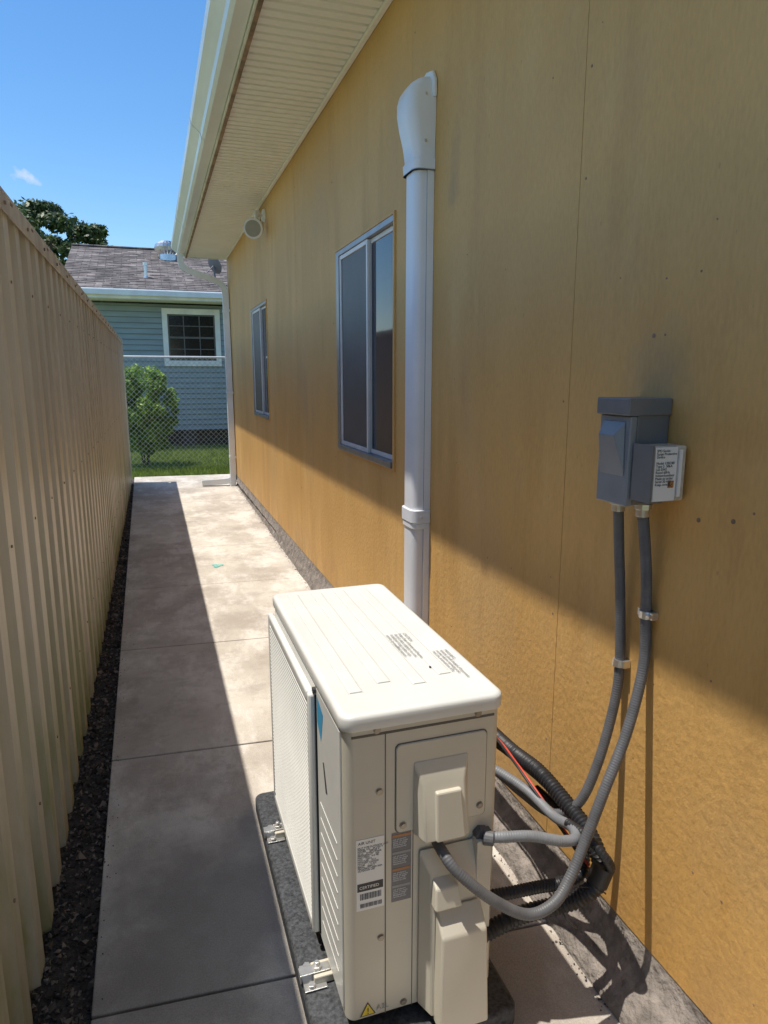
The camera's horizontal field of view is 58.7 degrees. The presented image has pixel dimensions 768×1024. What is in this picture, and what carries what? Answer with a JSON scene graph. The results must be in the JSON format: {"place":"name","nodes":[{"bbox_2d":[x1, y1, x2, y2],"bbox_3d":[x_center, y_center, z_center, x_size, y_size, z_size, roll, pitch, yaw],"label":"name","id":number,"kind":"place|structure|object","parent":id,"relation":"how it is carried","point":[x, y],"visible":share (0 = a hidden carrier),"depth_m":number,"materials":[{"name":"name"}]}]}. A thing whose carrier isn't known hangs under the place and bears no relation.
{"place":"outdoors","nodes":[
{"label":"outdoors","id":0,"kind":"place"},
{"bbox_2d":[0,0,206,258],"label":"sky","id":1,"kind":"structure","parent":0,"point":[96,96],"materials":[{"name":"blue"}]},
{"bbox_2d":[131,443,229,478],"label":"ground","id":2,"kind":"structure","parent":0,"point":[186,458],"depth_m":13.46,"materials":[{"name":"green plant"}]},
{"bbox_2d":[14,197,112,265],"bbox_3d":[-16.806,-10.581,35.005,7.172,10.420,7.199,-4,12,-18],"label":"oak tree","id":3,"kind":"object","parent":2,"relation":"on","point":[38,214],"visible":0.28,"depth_m":33.59,"materials":[{"name":"green plant"}]},
{"bbox_2d":[30,475,236,1023],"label":"dirt strip","id":4,"kind":"object","parent":2,"relation":"on","point":[65,966],"depth_m":2.14,"materials":[{"name":"black gravel"}]},
{"bbox_2d":[0,186,132,1023],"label":"corrugated metal fence","id":5,"kind":"object","parent":4,"relation":"on","point":[66,482],"visible":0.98,"depth_m":2.28,"materials":[{"name":"metal"}]},
{"bbox_2d":[29,482,608,1023],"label":"gravel debris","id":6,"kind":"object","parent":4,"relation":"on","point":[91,916],"visible":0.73,"depth_m":2.36,"materials":[{"name":"black gravel"}]},
{"bbox_2d":[91,474,619,1023],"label":"concrete walkway","id":7,"kind":"structure","parent":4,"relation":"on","point":[191,928],"depth_m":2.49,"materials":[{"name":"grey concrete"}]},
{"bbox_2d":[255,791,514,1023],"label":"equipment pad","id":8,"kind":"object","parent":7,"relation":"on","point":[321,1003],"visible":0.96,"depth_m":1.74,"materials":[{"name":"concrete"}]},
{"bbox_2d":[268,584,501,1023],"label":"air conditioner outdoor unit","id":9,"kind":"object","parent":8,"relation":"on","point":[385,703],"visible":1,"depth_m":1.55,"materials":[{"name":"beige paint"}]},
{"bbox_2d":[494,765,580,846],"bbox_3d":[0.327,0.726,1.760,0.234,0.082,0.428,-2,11,-9],"label":"flexible conduit","id":10,"kind":"object","parent":9,"relation":"attached to","point":[552,815],"visible":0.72,"depth_m":1.58,"materials":[{"name":"grey plastic"}]},
{"bbox_2d":[490,746,589,899],"bbox_3d":[0.299,0.737,2.329,0.311,0.183,1.514,-1,11,-5],"label":"insulated pipe","id":11,"kind":"object","parent":9,"relation":"attached to","point":[527,889],"visible":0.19,"depth_m":1.62,"materials":[{"name":"black rubber"}]},
{"bbox_2d":[487,727,605,941],"bbox_3d":[0.315,0.739,2.297,0.346,0.275,1.485,-1,11,-4],"label":"insulated pipe","id":12,"kind":"object","parent":9,"relation":"attached to","point":[578,897],"visible":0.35,"depth_m":1.68,"materials":[{"name":"black rubber"}]},
{"bbox_2d":[496,737,589,866],"bbox_3d":[0.281,0.677,2.288,0.135,0.169,1.392,-4,12,-18],"label":"control wire","id":13,"kind":"object","parent":12,"relation":"on","point":[525,777],"depth_m":1.81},
{"bbox_2d":[535,785,615,872],"bbox_3d":[0.467,0.778,1.732,0.109,0.115,0.364,-4,12,-18],"label":"insulated pipe","id":14,"kind":"object","parent":12,"relation":"attached to","point":[602,854],"visible":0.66,"depth_m":1.58,"materials":[{"name":"black rubber"}]},
{"bbox_2d":[586,859,614,890],"bbox_3d":[0.511,0.856,1.613,0.066,0.063,0.054,-4,12,-18],"label":"tape wrap","id":15,"kind":"object","parent":12,"relation":"attached to","point":[598,874],"visible":0.9,"depth_m":1.59,"materials":[{"name":"grey plastic"}]},
{"bbox_2d":[236,476,711,1023],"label":"foundation","id":16,"kind":"object","parent":4,"relation":"on","point":[630,978],"visible":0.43,"depth_m":1.82,"materials":[{"name":"concrete"}]},
{"bbox_3d":[-0.185,-0.901,4.010,0.087,2.950,11.990,-4,12,-18],"label":"wall","id":17,"kind":"object","parent":16,"relation":"on","visible":0},
{"bbox_2d":[202,293,235,485],"bbox_3d":[-2.356,-1.644,9.517,0.473,2.691,0.188,-4,12,-18],"label":"downspout","id":18,"kind":"object","parent":17,"relation":"attached to","point":[231,480],"visible":0.99,"depth_m":9.52,"materials":[{"name":"white metal"}]},
{"bbox_2d":[222,309,235,457],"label":"downspout straps","id":19,"kind":"object","parent":18,"relation":"attached to","point":[228,310],"visible":1,"depth_m":9.48,"materials":[{"name":"grey metal"}]},
{"bbox_2d":[250,301,268,419],"bbox_3d":[-1.271,-1.545,7.032,0.048,1.120,1.060,-4,12,-18],"label":"window frame","id":20,"kind":"object","parent":17,"relation":"attached to","point":[261,305],"visible":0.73,"depth_m":7.41,"materials":[{"name":"grey metal"}]},
{"bbox_2d":[253,311,262,411],"bbox_3d":[-1.327,-1.579,7.204,0.002,1.020,0.521,-4,12,-18],"label":"window screen","id":21,"kind":"object","parent":20,"relation":"in","point":[257,356],"depth_m":7.21,"materials":[{"name":"grey fabric"}]},
{"bbox_2d":[252,306,268,414],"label":"window sashes","id":22,"kind":"object","parent":20,"relation":"in","point":[262,355],"depth_m":6.98,"materials":[{"name":"grey metal"}]},
{"bbox_2d":[262,308,268,412],"bbox_3d":[-1.160,-1.493,6.766,0.003,1.020,0.415,-4,12,-18],"label":"window glass","id":23,"kind":"object","parent":22,"relation":"in","point":[265,359],"visible":0.57,"depth_m":6.84,"materials":[{"name":"black glass"}]},
{"bbox_2d":[187,0,383,258],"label":"soffit","id":24,"kind":"structure","parent":17,"relation":"attached to","point":[299,53],"depth_m":3.94,"materials":[{"name":"beige plastic"}]},
{"bbox_2d":[187,257,224,259],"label":"end fascia","id":25,"kind":"structure","parent":24,"relation":"on","point":[206,258],"depth_m":9.23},
{"bbox_2d":[184,0,257,257],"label":"fascia","id":26,"kind":"structure","parent":24,"relation":"attached to","point":[250,19],"depth_m":3.93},
{"bbox_2d":[185,0,263,257],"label":"fascia drip edge","id":27,"kind":"object","parent":26,"relation":"attached to","point":[249,41],"visible":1,"depth_m":3.89,"materials":[{"name":"metal"}]},
{"bbox_2d":[225,0,392,259],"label":"soffit channel","id":28,"kind":"object","parent":24,"relation":"attached to","point":[383,8],"visible":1,"depth_m":3.84,"materials":[{"name":"beige metal"}]},
{"bbox_2d":[335,215,392,468],"bbox_3d":[-0.110,-0.860,3.624,0.048,1.140,1.030,-4,12,-18],"label":"window frame","id":29,"kind":"object","parent":17,"relation":"attached to","point":[382,226],"visible":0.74,"depth_m":3.92,"materials":[{"name":"grey metal"}]},
{"bbox_2d":[341,245,366,447],"bbox_3d":[-0.164,-0.893,3.790,0.002,1.040,0.503,-4,12,-18],"label":"window screen","id":30,"kind":"object","parent":29,"relation":"in","point":[354,347],"depth_m":3.78,"materials":[{"name":"grey fabric"}]},
{"bbox_2d":[339,225,392,459],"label":"window sashes","id":31,"kind":"object","parent":29,"relation":"in","point":[368,243],"depth_m":3.56,"materials":[{"name":"grey metal"}]},
{"bbox_2d":[371,231,392,454],"bbox_3d":[-0.001,-0.809,3.366,0.003,1.040,0.403,-4,12,-18],"label":"window glass","id":32,"kind":"object","parent":31,"relation":"in","point":[382,322],"visible":0.64,"depth_m":3.38,"materials":[{"name":"glass"}]},
{"bbox_2d":[227,0,767,1023],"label":"siding panels","id":33,"kind":"object","parent":17,"relation":"attached to","point":[569,284],"visible":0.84,"depth_m":1.81,"materials":[{"name":"yellow paint"}]},
{"bbox_2d":[243,209,265,238],"bbox_3d":[-1.186,-2.613,6.195,0.213,0.300,0.357,-4,12,-18],"label":"wall flood light","id":34,"kind":"object","parent":33,"relation":"attached to","point":[253,227],"visible":1,"depth_m":6.08,"materials":[{"name":"beige plastic"}]},
{"bbox_2d":[250,298,269,420],"bbox_3d":[-1.278,-1.542,7.021,0.009,1.147,1.078,-4,12,-18],"label":"window trim","id":35,"kind":"structure","parent":33,"relation":"attached to","point":[265,299],"depth_m":6.53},
{"bbox_2d":[335,210,395,471],"bbox_3d":[-0.117,-0.857,3.613,0.009,1.167,1.048,-4,12,-18],"label":"window trim","id":36,"kind":"structure","parent":33,"relation":"attached to","point":[393,212],"depth_m":3.14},
{"bbox_2d":[397,71,436,624],"bbox_3d":[0.118,-0.493,2.804,0.109,2.378,0.175,-4,12,-18],"label":"line set cover","id":37,"kind":"object","parent":33,"relation":"attached to","point":[416,113],"visible":0.98,"depth_m":2.71,"materials":[{"name":"plastic"}]},
{"bbox_2d":[273,21,767,1005],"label":"siding nails","id":38,"kind":"object","parent":33,"relation":"in","point":[563,401],"visible":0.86,"depth_m":1.52,"materials":[{"name":"brown metal"}]},
{"bbox_2d":[431,517,658,920],"bbox_3d":[0.378,0.456,1.506,0.541,0.894,0.134,-4,12,-18],"label":"flexible conduit","id":39,"kind":"object","parent":33,"relation":"attached to","point":[647,614],"visible":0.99,"depth_m":1.56,"materials":[{"name":"plastic"}]},
{"bbox_2d":[559,906,577,928],"bbox_3d":[0.415,0.918,1.543,0.048,0.062,0.015,2,11,8],"label":"cable tie","id":40,"kind":"object","parent":39,"relation":"attached to","point":[569,923],"visible":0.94,"depth_m":1.54,"materials":[{"name":"black plastic"}]},
{"bbox_2d":[495,511,630,816],"bbox_3d":[0.402,0.380,1.746,0.425,0.837,0.091,6,13,27],"label":"flexible conduit","id":41,"kind":"object","parent":33,"relation":"attached to","point":[620,663],"visible":0.8,"depth_m":1.68,"materials":[{"name":"plastic"}]},
{"bbox_2d":[630,443,686,503],"bbox_3d":[0.589,-0.085,1.463,0.090,0.122,0.063,-4,12,-18],"label":"surge protector","id":42,"kind":"object","parent":33,"relation":"attached to","point":[658,470],"visible":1,"depth_m":1.44,"materials":[{"name":"grey plastic"}]},
{"bbox_2d":[596,397,672,516],"bbox_3d":[0.549,-0.125,1.538,0.124,0.263,0.116,-4,12,-18],"label":"electrical disconnect box","id":43,"kind":"object","parent":17,"relation":"attached to","point":[627,423],"visible":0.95,"depth_m":1.49,"materials":[{"name":"grey metal"}]},
{"bbox_2d":[124,363,179,465],"bbox_3d":[-4.190,-1.665,11.891,1.271,1.812,1.086,-4,12,-18],"label":"shrub","id":44,"kind":"object","parent":2,"relation":"on","point":[147,399],"visible":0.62,"depth_m":11.68,"materials":[{"name":"green plant"}]},
{"bbox_2d":[123,355,228,469],"bbox_3d":[-2.675,-1.662,11.691,5.604,1.980,0.065,-4,12,-18],"label":"chain link fence","id":45,"kind":"object","parent":2,"relation":"on","point":[171,357],"visible":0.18,"depth_m":11.38,"materials":[{"name":"metal"}]},
{"bbox_2d":[183,430,197,445],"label":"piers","id":46,"kind":"structure","parent":2,"relation":"on","point":[186,432],"depth_m":15.41,"materials":[{"name":"grey concrete"}]},
{"bbox_2d":[166,429,228,446],"bbox_3d":[-1.478,-2.508,19.771,12.200,0.400,6.150,-4,12,-18],"label":"crawl space skirting","id":47,"kind":"object","parent":2,"relation":"on","point":[214,433],"depth_m":15.73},
{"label":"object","id":48,"kind":"object","parent":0,"visible":0},
{"bbox_2d":[65,245,227,305],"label":"roof","id":49,"kind":"structure","parent":48,"relation":"on","point":[174,276],"depth_m":15.34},
{"bbox_2d":[72,243,154,249],"bbox_3d":[-1.652,-6.934,18.701,12.650,0.040,0.240,-4,12,-18],"label":"ridge cap","id":50,"kind":"object","parent":49,"relation":"on","point":[113,246],"visible":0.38,"depth_m":16.95,"materials":[{"name":"concrete"}]},
{"bbox_2d":[143,262,147,277],"bbox_3d":[-5.179,-5.181,14.837,0.174,0.460,0.174,-4,12,-18],"label":"plumbing vent pipe","id":51,"kind":"object","parent":49,"relation":"on","point":[145,265],"visible":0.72,"depth_m":14.80,"materials":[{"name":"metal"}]},
{"bbox_2d":[64,246,227,291],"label":"shingle courses","id":52,"kind":"object","parent":49,"relation":"on","point":[137,268],"visible":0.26,"depth_m":15.24,"materials":[{"name":"brown"}]},
{"bbox_2d":[81,287,221,301],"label":"eave fascia","id":53,"kind":"structure","parent":49,"relation":"attached to","point":[149,294],"depth_m":14.03,"materials":[{"name":"white metal"}]},
{"bbox_2d":[89,297,221,304],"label":"eave soffit","id":54,"kind":"structure","parent":49,"relation":"attached to","point":[152,300],"depth_m":14.29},
{"bbox_2d":[154,240,176,259],"bbox_3d":[-5.269,-6.270,16.633,0.620,0.640,0.620,-4,12,-18],"label":"roof turbine vent","id":55,"kind":"object","parent":49,"relation":"on","point":[166,252],"visible":0.63,"depth_m":16.45,"materials":[{"name":"silver metal"}]},
{"bbox_2d":[205,259,221,276],"bbox_3d":[-3.775,-5.266,14.995,0.399,0.671,0.355,-4,12,-18],"label":"satellite dish","id":56,"kind":"object","parent":49,"relation":"on","point":[215,266],"visible":0.8,"depth_m":14.95,"materials":[{"name":"grey metal"}]},
{"bbox_2d":[93,302,227,429],"bbox_3d":[-0.467,-3.420,16.346,12.300,2.700,0.020,-4,12,-18],"label":"lap siding","id":57,"kind":"object","parent":48,"relation":"attached to","point":[146,334],"visible":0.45,"depth_m":14.94,"materials":[{"name":"blue wood"}]},
{"bbox_2d":[94,304,227,429],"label":"lap edges","id":58,"kind":"object","parent":57,"relation":"attached to","point":[163,361],"visible":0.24,"depth_m":14.86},
{"bbox_2d":[161,308,221,365],"bbox_3d":[-4.203,-3.818,14.958,1.220,1.220,0.044,-4,12,-18],"label":"window casing","id":59,"kind":"object","parent":48,"relation":"attached to","point":[166,311],"depth_m":14.92,"materials":[{"name":"white wood"}]},
{"bbox_2d":[168,316,214,358],"bbox_3d":[-4.215,-3.825,14.993,1.000,0.980,0.004,-4,12,-18],"label":"window glass","id":60,"kind":"object","parent":59,"relation":"in","point":[176,331],"visible":0.86,"depth_m":14.98,"materials":[{"name":"black glass"}]},
{"bbox_2d":[167,314,216,360],"bbox_3d":[-4.211,-3.823,14.981,1.000,0.980,0.022,-4,12,-18],"label":"window grid","id":61,"kind":"object","parent":59,"relation":"in","point":[199,337],"depth_m":14.98,"materials":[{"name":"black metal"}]},
{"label":"gable walls","id":62,"kind":"object","parent":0,"visible":0},
{"bbox_3d":[2.987,-3.291,4.612,8.060,1.525,12.300,-4,12,-18],"label":"roof","id":63,"kind":"object","parent":62,"relation":"on","visible":0},
{"bbox_2d":[171,0,252,255],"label":"gutter","id":64,"kind":"object","parent":63,"relation":"attached to","point":[224,26],"visible":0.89,"depth_m":4.00,"materials":[{"name":"white metal"}]},
{"bbox_2d":[175,118,214,229],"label":"gutter joint straps","id":65,"kind":"object","parent":64,"relation":"attached to","point":[198,133],"visible":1,"depth_m":4.68,"materials":[{"name":"beige metal"}]},
{"bbox_2d":[177,252,227,296],"bbox_3d":[-2.420,-3.168,9.132,0.644,0.537,0.127,-4,12,-18],"label":"downspout offset","id":66,"kind":"object","parent":64,"relation":"attached to","point":[201,275],"visible":1,"depth_m":9.08,"materials":[{"name":"beige metal"}]}
]}

